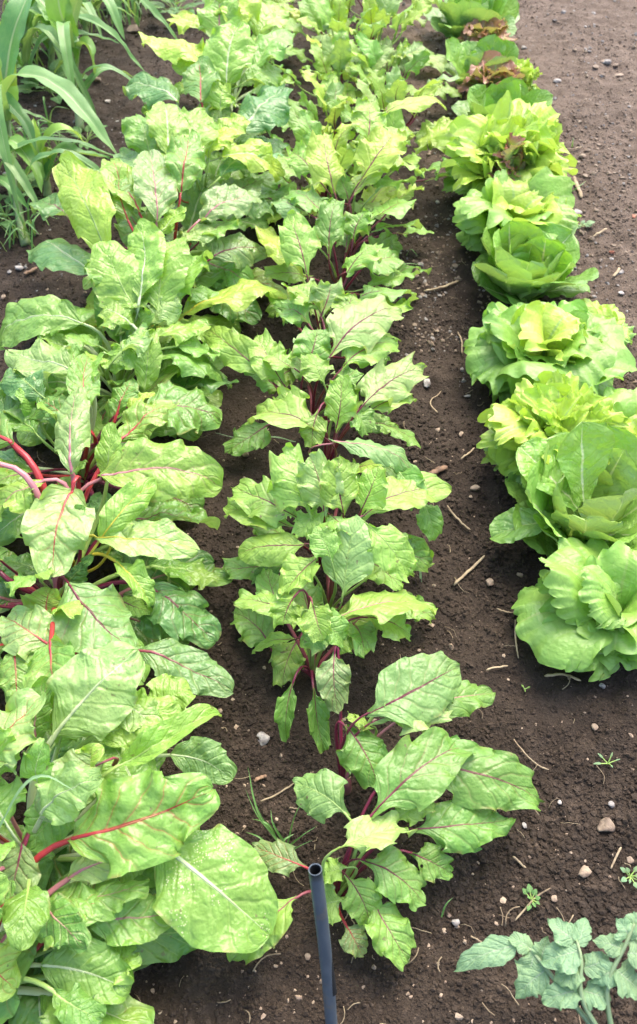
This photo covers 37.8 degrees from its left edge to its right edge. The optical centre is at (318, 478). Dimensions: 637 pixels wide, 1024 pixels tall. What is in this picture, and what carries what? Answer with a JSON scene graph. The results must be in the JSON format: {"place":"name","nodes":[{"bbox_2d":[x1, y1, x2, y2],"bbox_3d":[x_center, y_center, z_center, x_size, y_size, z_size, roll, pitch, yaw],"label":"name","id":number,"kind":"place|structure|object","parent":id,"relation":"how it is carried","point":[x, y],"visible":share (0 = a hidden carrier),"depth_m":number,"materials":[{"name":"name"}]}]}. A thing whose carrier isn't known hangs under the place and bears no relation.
{"place":"outdoors","nodes":[
{"label":"outdoors","id":0,"kind":"place"},
{"bbox_2d":[16,49,35,67],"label":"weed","id":1,"kind":"object","parent":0,"point":[18,65],"visible":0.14,"depth_m":3.10,"materials":[{"name":"green plant"}]},
{"bbox_2d":[32,21,45,45],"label":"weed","id":2,"kind":"object","parent":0,"point":[34,39],"visible":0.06,"depth_m":3.22,"materials":[{"name":"green plant"}]},
{"bbox_2d":[0,0,636,1023],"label":"soil ground","id":3,"kind":"structure","parent":0,"point":[122,106],"depth_m":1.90,"materials":[{"name":"brown soil"}]},
{"bbox_2d":[0,194,25,228],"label":"weed","id":4,"kind":"object","parent":3,"relation":"on","point":[9,208],"visible":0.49,"depth_m":2.57,"materials":[{"name":"green plant"}]},
{"bbox_2d":[0,169,43,197],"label":"weed","id":5,"kind":"object","parent":3,"relation":"on","point":[31,177],"visible":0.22,"depth_m":2.67,"materials":[{"name":"green plant"}]},
{"bbox_2d":[0,191,57,249],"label":"grass tuft","id":6,"kind":"object","parent":3,"relation":"on","point":[32,225],"visible":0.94,"depth_m":2.48,"materials":[{"name":"green plant"}]},
{"bbox_2d":[6,91,51,157],"bbox_3d":[-0.988,-1.089,2.732,0.641,0.294,0.312,36,57,28],"label":"maize plant","id":7,"kind":"object","parent":3,"relation":"on","point":[17,110],"visible":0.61,"depth_m":2.58,"materials":[{"name":"green plant"}]},
{"bbox_2d":[23,267,36,274],"bbox_3d":[-0.745,-0.537,2.407,0.013,0.011,0.042,31,55,25],"label":"bark chip","id":8,"kind":"object","parent":3,"relation":"on","point":[30,271],"visible":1,"depth_m":2.41,"materials":[{"name":"brown wood"}]},
{"bbox_2d":[0,96,67,158],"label":"grass tuft","id":9,"kind":"object","parent":3,"relation":"on","point":[39,125],"visible":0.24,"depth_m":2.80,"materials":[{"name":"green plant"}]},
{"bbox_2d":[0,774,74,826],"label":"grass tuft","id":10,"kind":"object","parent":3,"relation":"on","point":[22,787],"visible":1,"depth_m":1.21,"materials":[{"name":"green plant"}]},
{"bbox_2d":[0,0,81,68],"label":"grass tuft","id":11,"kind":"object","parent":3,"relation":"on","point":[37,56],"visible":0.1,"depth_m":3.19,"materials":[{"name":"green plant"}]},
{"bbox_2d":[16,59,88,103],"bbox_3d":[-0.875,-1.307,3.062,0.250,0.074,0.207,21,51,18],"label":"weed","id":12,"kind":"object","parent":3,"relation":"on","point":[27,85],"visible":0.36,"depth_m":3.06,"materials":[{"name":"green plant"}]},
{"bbox_2d":[19,121,85,158],"bbox_3d":[-0.798,-1.007,2.786,0.278,0.083,0.200,0,48,0],"label":"grass tuft","id":13,"kind":"object","parent":3,"relation":"on","point":[53,135],"visible":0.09,"depth_m":2.81,"materials":[{"name":"green plant"}]},
{"bbox_2d":[0,113,113,224],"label":"maize plant","id":14,"kind":"object","parent":3,"relation":"on","point":[21,146],"visible":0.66,"depth_m":2.50,"materials":[{"name":"green plant"}]},
{"bbox_2d":[0,0,116,246],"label":"maize plant","id":15,"kind":"object","parent":3,"relation":"on","point":[14,15],"visible":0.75,"depth_m":2.52,"materials":[{"name":"green plant"}]},
{"bbox_2d":[23,117,109,196],"bbox_3d":[-0.734,-0.915,2.646,0.269,0.192,0.151,0,48,0],"label":"maize plant","id":16,"kind":"object","parent":3,"relation":"on","point":[48,161],"visible":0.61,"depth_m":2.62,"materials":[{"name":"green plant"}]},
{"bbox_2d":[17,0,133,113],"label":"maize plant","id":17,"kind":"object","parent":3,"relation":"on","point":[50,33],"visible":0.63,"depth_m":2.98,"materials":[{"name":"green plant"}]},
{"bbox_2d":[29,0,132,131],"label":"maize plant","id":18,"kind":"object","parent":3,"relation":"on","point":[60,17],"visible":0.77,"depth_m":2.88,"materials":[{"name":"green plant"}]},
{"bbox_2d":[19,0,143,76],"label":"maize plant","id":19,"kind":"object","parent":3,"relation":"on","point":[84,14],"visible":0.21,"depth_m":3.06,"materials":[{"name":"green plant"}]},
{"bbox_2d":[66,125,106,149],"bbox_3d":[-0.709,-1.052,2.856,0.125,0.049,0.152,0,48,0],"label":"weed","id":20,"kind":"object","parent":3,"relation":"on","point":[87,128],"visible":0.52,"depth_m":2.86,"materials":[{"name":"green plant"}]},
{"bbox_2d":[32,0,176,39],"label":"maize plant","id":21,"kind":"object","parent":3,"relation":"on","point":[89,7],"visible":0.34,"depth_m":3.22,"materials":[{"name":"green plant"}]},
{"bbox_2d":[0,765,219,1023],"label":"chard","id":22,"kind":"object","parent":3,"relation":"on","point":[148,818],"visible":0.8,"depth_m":1.25,"materials":[{"name":"green plant"}]},
{"bbox_2d":[0,294,226,450],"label":"chard","id":23,"kind":"object","parent":3,"relation":"on","point":[43,317],"visible":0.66,"depth_m":1.94,"materials":[{"name":"green plant"}]},
{"bbox_2d":[0,387,233,710],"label":"chard","id":24,"kind":"object","parent":3,"relation":"on","point":[46,630],"visible":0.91,"depth_m":1.59,"materials":[{"name":"green plant"}]},
{"bbox_2d":[0,335,238,562],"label":"chard","id":25,"kind":"object","parent":3,"relation":"on","point":[29,402],"visible":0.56,"depth_m":1.81,"materials":[{"name":"green plant"}]},
{"bbox_2d":[77,0,170,32],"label":"grass tuft","id":26,"kind":"object","parent":3,"relation":"on","point":[135,4],"visible":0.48,"depth_m":3.41,"materials":[{"name":"green plant"}]},
{"bbox_2d":[126,24,139,32],"bbox_3d":[-0.677,-1.642,3.405,0.046,0.031,0.060,0,48,0],"label":"stone","id":27,"kind":"object","parent":3,"relation":"on","point":[133,28],"visible":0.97,"depth_m":3.39,"materials":[{"name":"stone"}]},
{"bbox_2d":[72,477,199,607],"bbox_3d":[-0.322,0.130,1.649,0.226,0.250,0.173,31,55,25],"label":"chard","id":28,"kind":"object","parent":3,"relation":"on","point":[120,529],"visible":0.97,"depth_m":1.58,"materials":[{"name":"green plant"}]},
{"bbox_2d":[0,641,277,1023],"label":"chard","id":29,"kind":"object","parent":3,"relation":"on","point":[104,720],"visible":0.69,"depth_m":1.29,"materials":[{"name":"green plant"}]},
{"bbox_2d":[0,16,305,331],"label":"fine gravel","id":30,"kind":"structure","parent":3,"relation":"on","point":[10,271],"depth_m":2.90,"materials":[{"name":"grey gravel"}]},
{"bbox_2d":[28,129,282,331],"bbox_3d":[-0.388,-0.595,2.236,0.552,0.355,0.511,-15,50,-13],"label":"chard","id":31,"kind":"object","parent":3,"relation":"on","point":[153,179],"visible":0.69,"depth_m":2.19,"materials":[{"name":"green plant"}]},
{"bbox_2d":[26,150,286,397],"bbox_3d":[-0.428,-0.476,2.124,0.550,0.365,0.562,-28,54,-23],"label":"chard","id":32,"kind":"object","parent":3,"relation":"on","point":[155,269],"visible":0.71,"depth_m":2.03,"materials":[{"name":"green plant"}]},
{"bbox_2d":[145,0,204,14],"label":"weed","id":33,"kind":"object","parent":3,"relation":"on","point":[158,5],"visible":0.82,"depth_m":3.42,"materials":[{"name":"green plant"}]},
{"bbox_2d":[122,55,292,177],"bbox_3d":[-0.291,-1.015,2.623,0.439,0.352,0.495,-29,54,-24],"label":"chard","id":34,"kind":"object","parent":3,"relation":"on","point":[267,108],"visible":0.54,"depth_m":2.48,"materials":[{"name":"green plant"}]},
{"bbox_2d":[113,101,308,253],"bbox_3d":[-0.289,-0.827,2.446,0.482,0.371,0.480,19,51,17],"label":"chard","id":35,"kind":"object","parent":3,"relation":"on","point":[159,125],"visible":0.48,"depth_m":2.31,"materials":[{"name":"green plant"}]},
{"bbox_2d":[138,16,294,112],"bbox_3d":[-0.293,-1.239,2.798,0.449,0.377,0.614,0,48,0],"label":"chard","id":36,"kind":"object","parent":3,"relation":"on","point":[234,52],"visible":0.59,"depth_m":2.60,"materials":[{"name":"green plant"}]},
{"bbox_2d":[167,0,302,60],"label":"chard","id":37,"kind":"object","parent":3,"relation":"on","point":[259,16],"visible":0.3,"depth_m":2.76,"materials":[{"name":"green plant"}]},
{"bbox_2d":[202,0,299,29],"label":"chard","id":38,"kind":"object","parent":3,"relation":"on","point":[294,13],"visible":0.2,"depth_m":3.42,"materials":[{"name":"green plant"}]},
{"bbox_2d":[254,774,266,781],"bbox_3d":[-0.094,0.481,1.497,0.022,0.007,0.007,-15,50,-13],"label":"bark chip","id":39,"kind":"object","parent":3,"relation":"on","point":[256,779],"visible":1,"depth_m":1.50,"materials":[{"name":"brown wood"}]},
{"bbox_2d":[256,731,269,745],"bbox_3d":[-0.092,0.432,1.553,0.022,0.011,0.023,-20,51,-17],"label":"stone","id":40,"kind":"object","parent":3,"relation":"on","point":[264,738],"visible":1,"depth_m":1.55,"materials":[{"name":"grey stone"}]},
{"bbox_2d":[261,783,292,801],"bbox_3d":[-0.065,0.498,1.478,0.061,0.008,0.004,-24,53,-20],"label":"straw","id":41,"kind":"object","parent":3,"relation":"on","point":[289,786],"visible":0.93,"depth_m":1.48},
{"bbox_2d":[246,769,314,849],"bbox_3d":[-0.069,0.516,1.425,0.091,0.090,0.143,-29,54,-23],"label":"grass tuft","id":42,"kind":"object","parent":3,"relation":"on","point":[266,825],"visible":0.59,"depth_m":1.42,"materials":[{"name":"green plant"}]},
{"bbox_2d":[203,295,403,455],"bbox_3d":[-0.038,-0.219,1.949,0.434,0.270,0.315,0,48,0],"label":"beetroot","id":43,"kind":"object","parent":3,"relation":"on","point":[354,332],"visible":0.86,"depth_m":1.90,"materials":[{"name":"green plant"}]},
{"bbox_2d":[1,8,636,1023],"bbox_3d":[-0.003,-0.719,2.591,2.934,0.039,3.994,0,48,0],"label":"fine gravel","id":44,"kind":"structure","parent":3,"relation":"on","point":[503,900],"depth_m":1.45,"materials":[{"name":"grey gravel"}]},
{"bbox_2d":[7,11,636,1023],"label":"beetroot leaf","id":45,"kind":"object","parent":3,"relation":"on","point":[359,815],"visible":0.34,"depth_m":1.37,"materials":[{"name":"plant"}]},
{"bbox_2d":[308,863,337,1023],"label":"irrigation pipe","id":46,"kind":"object","parent":3,"relation":"on","point":[316,879],"visible":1,"depth_m":1.16,"materials":[{"name":"grey plastic"}]},
{"bbox_2d":[295,0,362,30],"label":"beetroot","id":47,"kind":"object","parent":3,"relation":"on","point":[349,3],"visible":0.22,"depth_m":3.28,"materials":[{"name":"green plant"}]},
{"bbox_2d":[230,567,437,753],"bbox_3d":[-0.015,0.242,1.576,0.312,0.206,0.328,34,57,27],"label":"beetroot","id":48,"kind":"object","parent":3,"relation":"on","point":[263,612],"visible":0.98,"depth_m":1.53,"materials":[{"name":"green plant"}]},
{"bbox_2d":[220,442,451,590],"bbox_3d":[0.033,0.045,1.694,0.410,0.303,0.299,7,48,6],"label":"beetroot","id":49,"kind":"object","parent":3,"relation":"on","point":[266,505],"visible":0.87,"depth_m":1.61,"materials":[{"name":"green plant"}]},
{"bbox_2d":[238,514,434,687],"bbox_3d":[0.028,0.179,1.617,0.358,0.241,0.298,-31,55,-25],"label":"beetroot","id":50,"kind":"object","parent":3,"relation":"on","point":[348,561],"visible":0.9,"depth_m":1.56,"materials":[{"name":"green plant"}]},
{"bbox_2d":[255,209,417,394],"bbox_3d":[0.035,-0.425,2.122,0.374,0.283,0.508,0,48,0],"label":"beetroot","id":51,"kind":"object","parent":3,"relation":"on","point":[296,243],"visible":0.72,"depth_m":2.03,"materials":[{"name":"green plant"}]},
{"bbox_2d":[245,351,428,535],"bbox_3d":[0.041,-0.071,1.826,0.364,0.279,0.342,0,48,0],"label":"beetroot","id":52,"kind":"object","parent":3,"relation":"on","point":[383,388],"visible":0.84,"depth_m":1.77,"materials":[{"name":"green plant"}]},
{"bbox_2d":[267,104,406,224],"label":"beetroot","id":53,"kind":"object","parent":3,"relation":"on","point":[302,124],"visible":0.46,"depth_m":2.49,"materials":[{"name":"green plant"}]},
{"bbox_2d":[285,0,394,69],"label":"beetroot","id":54,"kind":"object","parent":3,"relation":"on","point":[315,14],"visible":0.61,"depth_m":3.10,"materials":[{"name":"green plant"}]},
{"bbox_2d":[267,69,414,150],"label":"beetroot","id":55,"kind":"object","parent":3,"relation":"on","point":[332,87],"visible":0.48,"depth_m":2.70,"materials":[{"name":"green plant"}]},
{"bbox_2d":[269,27,420,105],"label":"beetroot","id":56,"kind":"object","parent":3,"relation":"on","point":[337,57],"visible":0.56,"depth_m":2.88,"materials":[{"name":"green plant"}]},
{"bbox_2d":[264,197,431,317],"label":"beetroot","id":57,"kind":"object","parent":3,"relation":"on","point":[333,226],"visible":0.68,"depth_m":2.17,"materials":[{"name":"green plant"}]},
{"bbox_2d":[283,127,433,258],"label":"beetroot","id":58,"kind":"object","parent":3,"relation":"on","point":[375,158],"visible":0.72,"depth_m":2.25,"materials":[{"name":"green plant"}]},
{"bbox_2d":[314,0,435,34],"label":"beetroot","id":59,"kind":"object","parent":3,"relation":"on","point":[420,20],"visible":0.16,"depth_m":3.33,"materials":[{"name":"green plant"}]},
{"bbox_2d":[312,0,447,76],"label":"beetroot","id":60,"kind":"object","parent":3,"relation":"on","point":[376,19],"visible":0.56,"depth_m":3.12,"materials":[{"name":"green plant"}]},
{"bbox_2d":[301,95,460,190],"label":"beetroot","id":61,"kind":"object","parent":3,"relation":"on","point":[365,117],"visible":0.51,"depth_m":2.48,"materials":[{"name":"green plant"}]},
{"bbox_2d":[227,726,544,971],"bbox_3d":[0.109,0.530,1.345,0.473,0.188,0.307,0,48,0],"label":"beetroot","id":62,"kind":"object","parent":3,"relation":"on","point":[417,777],"visible":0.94,"depth_m":1.34,"materials":[{"name":"green plant"}]},
{"bbox_2d":[326,64,452,174],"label":"beetroot","id":63,"kind":"object","parent":3,"relation":"on","point":[394,88],"visible":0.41,"depth_m":2.71,"materials":[{"name":"green plant"}]},
{"bbox_2d":[330,31,463,99],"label":"beetroot","id":64,"kind":"object","parent":3,"relation":"on","point":[372,51],"visible":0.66,"depth_m":2.93,"materials":[{"name":"green plant"}]},
{"bbox_2d":[316,645,495,795],"bbox_3d":[0.143,0.390,1.472,0.296,0.199,0.222,0,48,0],"label":"beetroot","id":65,"kind":"object","parent":3,"relation":"on","point":[422,692],"visible":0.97,"depth_m":1.43,"materials":[{"name":"green plant"}]},
{"bbox_2d":[423,378,430,386],"bbox_3d":[0.251,-0.225,2.150,0.017,0.010,0.032,0,48,0],"label":"stone","id":66,"kind":"object","parent":3,"relation":"on","point":[427,382],"visible":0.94,"depth_m":2.14,"materials":[{"name":"white stone"}]},
{"bbox_2d":[428,465,447,473],"bbox_3d":[0.244,-0.015,1.951,0.065,0.013,0.015,-24,52,-20],"label":"bark chip","id":67,"kind":"object","parent":3,"relation":"on","point":[437,470],"visible":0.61,"depth_m":1.95,"materials":[{"name":"brown wood"}]},
{"bbox_2d":[424,280,458,291],"bbox_3d":[0.318,-0.492,2.377,0.108,0.012,0.017,-21,51,-18],"label":"straw","id":68,"kind":"object","parent":3,"relation":"on","point":[446,285],"visible":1,"depth_m":2.37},
{"bbox_2d":[451,919,459,925],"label":"stone","id":69,"kind":"object","parent":3,"relation":"on","point":[455,922],"visible":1,"depth_m":1.36,"materials":[{"name":"white stone"}]},
{"bbox_2d":[447,505,470,529],"bbox_3d":[0.281,0.079,1.876,0.006,0.011,0.072,-28,54,-23],"label":"straw","id":70,"kind":"object","parent":3,"relation":"on","point":[455,516],"visible":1,"depth_m":1.88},
{"bbox_2d":[453,555,484,585],"bbox_3d":[0.290,0.175,1.787,0.006,0.012,0.100,34,57,27],"label":"straw","id":71,"kind":"object","parent":3,"relation":"on","point":[469,570],"visible":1,"depth_m":1.79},
{"bbox_2d":[423,0,519,41],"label":"lettuce","id":72,"kind":"object","parent":3,"relation":"on","point":[449,18],"visible":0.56,"depth_m":3.22,"materials":[{"name":"green plant"}]},
{"bbox_2d":[470,484,479,490],"bbox_3d":[0.325,0.018,1.930,0.022,0.007,0.014,0,48,0],"label":"stone","id":73,"kind":"object","parent":3,"relation":"on","point":[475,487],"visible":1,"depth_m":1.93,"materials":[{"name":"stone"}]},
{"bbox_2d":[444,34,518,84],"bbox_3d":[0.537,-1.331,3.021,0.263,0.160,0.263,0,48,0],"label":"lettuce","id":74,"kind":"object","parent":3,"relation":"on","point":[461,57],"visible":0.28,"depth_m":3.02,"materials":[{"name":"green plant"}]},
{"bbox_2d":[457,17,516,42],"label":"lettuce","id":75,"kind":"object","parent":3,"relation":"on","point":[477,30],"visible":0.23,"depth_m":3.13,"materials":[{"name":"brown plant"}]},
{"bbox_2d":[486,578,493,585],"bbox_3d":[0.326,0.197,1.770,0.016,0.009,0.019,0,48,0],"label":"stone","id":76,"kind":"object","parent":3,"relation":"on","point":[489,581],"visible":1,"depth_m":1.77,"materials":[{"name":"stone"}]},
{"bbox_2d":[456,50,524,99],"bbox_3d":[0.542,-1.244,2.937,0.204,0.161,0.211,0,48,0],"label":"lettuce","id":77,"kind":"object","parent":3,"relation":"on","point":[487,76],"visible":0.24,"depth_m":2.92,"materials":[{"name":"brown plant"}]},
{"bbox_2d":[451,76,552,116],"bbox_3d":[0.564,-1.101,2.802,0.310,0.161,0.266,0,48,0],"label":"lettuce","id":78,"kind":"object","parent":3,"relation":"on","point":[482,99],"visible":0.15,"depth_m":2.81,"materials":[{"name":"green plant"}]},
{"bbox_2d":[434,90,577,196],"bbox_3d":[0.516,-0.869,2.550,0.375,0.255,0.388,-14,50,-12],"label":"lettuce","id":79,"kind":"object","parent":3,"relation":"on","point":[473,143],"visible":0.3,"depth_m":2.51,"materials":[{"name":"green plant"}]},
{"bbox_2d":[487,132,525,180],"bbox_3d":[0.506,-0.810,2.493,0.150,0.231,0.130,0,48,0],"label":"lettuce","id":80,"kind":"object","parent":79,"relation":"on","point":[515,141],"visible":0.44,"depth_m":2.43,"materials":[{"name":"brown plant"}]},
{"bbox_2d":[514,620,518,657],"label":"straw","id":81,"kind":"object","parent":3,"relation":"on","point":[516,640],"visible":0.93,"depth_m":1.68,"materials":[{"name":"beige plant"}]},
{"bbox_2d":[452,166,581,254],"bbox_3d":[0.507,-0.674,2.407,0.321,0.193,0.312,19,51,17],"label":"lettuce","id":82,"kind":"object","parent":3,"relation":"on","point":[501,199],"visible":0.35,"depth_m":2.38,"materials":[{"name":"green plant"}]},
{"bbox_2d":[516,57,542,92],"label":"lettuce","id":83,"kind":"object","parent":3,"relation":"on","point":[528,70],"visible":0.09,"depth_m":2.95,"materials":[{"name":"green plant"}]},
{"bbox_2d":[522,884,540,910],"bbox_3d":[0.317,0.620,1.381,0.024,0.018,0.038,0,48,0],"label":"weed","id":84,"kind":"object","parent":3,"relation":"on","point":[529,889],"visible":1,"depth_m":1.39,"materials":[{"name":"green plant"}]},
{"bbox_2d":[514,739,548,769],"bbox_3d":[0.349,0.458,1.538,0.012,0.010,0.074,-36,57,-28],"label":"straw","id":85,"kind":"object","parent":3,"relation":"on","point":[529,757],"visible":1,"depth_m":1.53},
{"bbox_2d":[515,888,549,920],"bbox_3d":[0.315,0.629,1.379,0.075,0.008,0.007,-30,55,-24],"label":"straw","id":86,"kind":"object","parent":3,"relation":"on","point":[525,908],"visible":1,"depth_m":1.38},
{"bbox_2d":[471,220,598,305],"bbox_3d":[0.520,-0.501,2.263,0.306,0.195,0.304,0,48,0],"label":"lettuce","id":87,"kind":"object","parent":3,"relation":"on","point":[511,268],"visible":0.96,"depth_m":2.26,"materials":[{"name":"green plant"}]},
{"bbox_2d":[453,911,636,1023],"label":"tomato plant","id":88,"kind":"object","parent":3,"relation":"on","point":[561,955],"visible":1,"depth_m":1.13,"materials":[{"name":"green plant"}]},
{"bbox_2d":[463,299,636,403],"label":"lettuce","id":89,"kind":"object","parent":3,"relation":"on","point":[506,349],"visible":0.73,"depth_m":2.04,"materials":[{"name":"green plant"}]},
{"bbox_2d":[476,369,631,497],"bbox_3d":[0.493,-0.088,1.903,0.310,0.193,0.314,33,56,26],"label":"lettuce","id":90,"kind":"object","parent":3,"relation":"on","point":[549,404],"visible":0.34,"depth_m":1.87,"materials":[{"name":"green plant"}]},
{"bbox_2d":[544,673,580,680],"bbox_3d":[0.427,0.345,1.629,0.064,0.010,0.011,4,48,3],"label":"straw","id":91,"kind":"object","parent":3,"relation":"on","point":[563,674],"visible":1,"depth_m":1.63,"materials":[{"name":"beige plant"}]},
{"bbox_2d":[489,421,636,556],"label":"lettuce","id":92,"kind":"object","parent":3,"relation":"on","point":[587,495],"visible":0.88,"depth_m":1.75,"materials":[{"name":"green plant"}]},
{"bbox_2d":[511,537,636,681],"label":"lettuce","id":93,"kind":"object","parent":3,"relation":"on","point":[575,608],"visible":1,"depth_m":1.60,"materials":[{"name":"green plant"}]},
{"bbox_2d":[573,176,582,197],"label":"straw","id":94,"kind":"object","parent":3,"relation":"on","point":[578,188],"visible":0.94,"depth_m":2.69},
{"bbox_2d":[578,865,591,877],"bbox_3d":[0.405,0.597,1.414,0.016,0.009,0.022,31,55,25],"label":"stone","id":95,"kind":"object","parent":3,"relation":"on","point":[585,871],"visible":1,"depth_m":1.41,"materials":[{"name":"stone"}]},
{"bbox_2d":[578,220,594,228],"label":"weed","id":96,"kind":"object","parent":3,"relation":"on","point":[588,223],"visible":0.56,"depth_m":2.55,"materials":[{"name":"green plant"}]},
{"bbox_2d":[591,723,598,730],"bbox_3d":[0.468,0.420,1.577,0.013,0.006,0.013,-36,57,-28],"label":"stone","id":97,"kind":"object","parent":3,"relation":"on","point":[594,726],"visible":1,"depth_m":1.58,"materials":[{"name":"stone"}]},
{"bbox_2d":[597,817,614,831],"bbox_3d":[0.451,0.544,1.465,0.027,0.016,0.026,0,48,0],"label":"stone","id":98,"kind":"object","parent":3,"relation":"on","point":[605,824],"visible":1,"depth_m":1.46,"materials":[{"name":"stone"}]},
{"bbox_2d":[593,752,619,767],"bbox_3d":[0.473,0.462,1.529,0.042,0.015,0.029,15,50,13],"label":"weed","id":99,"kind":"object","parent":3,"relation":"on","point":[601,756],"visible":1,"depth_m":1.53,"materials":[{"name":"green plant"}]},
{"bbox_2d":[582,298,635,345],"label":"lettuce","id":100,"kind":"object","parent":3,"relation":"on","point":[608,311],"visible":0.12,"depth_m":2.21,"materials":[{"name":"green plant"}]},
{"bbox_2d":[611,847,621,868],"bbox_3d":[0.456,0.581,1.427,0.004,0.006,0.038,27,54,23],"label":"straw","id":101,"kind":"object","parent":3,"relation":"on","point":[616,856],"visible":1,"depth_m":1.43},
{"bbox_2d":[603,386,636,436],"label":"lettuce","id":102,"kind":"object","parent":3,"relation":"on","point":[625,401],"visible":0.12,"depth_m":1.93,"materials":[{"name":"green plant"}]},
{"bbox_2d":[620,866,636,887],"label":"weed","id":103,"kind":"object","parent":3,"relation":"on","point":[626,871],"visible":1,"depth_m":1.41,"materials":[{"name":"green plant"}]},
{"bbox_2d":[627,856,633,863],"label":"stone","id":104,"kind":"object","parent":3,"relation":"on","point":[630,859],"visible":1,"depth_m":1.43,"materials":[{"name":"stone"}]},
{"bbox_2d":[397,0,636,386],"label":"fine gravel","id":105,"kind":"structure","parent":0,"point":[455,265],"depth_m":2.62,"materials":[{"name":"grey gravel"}]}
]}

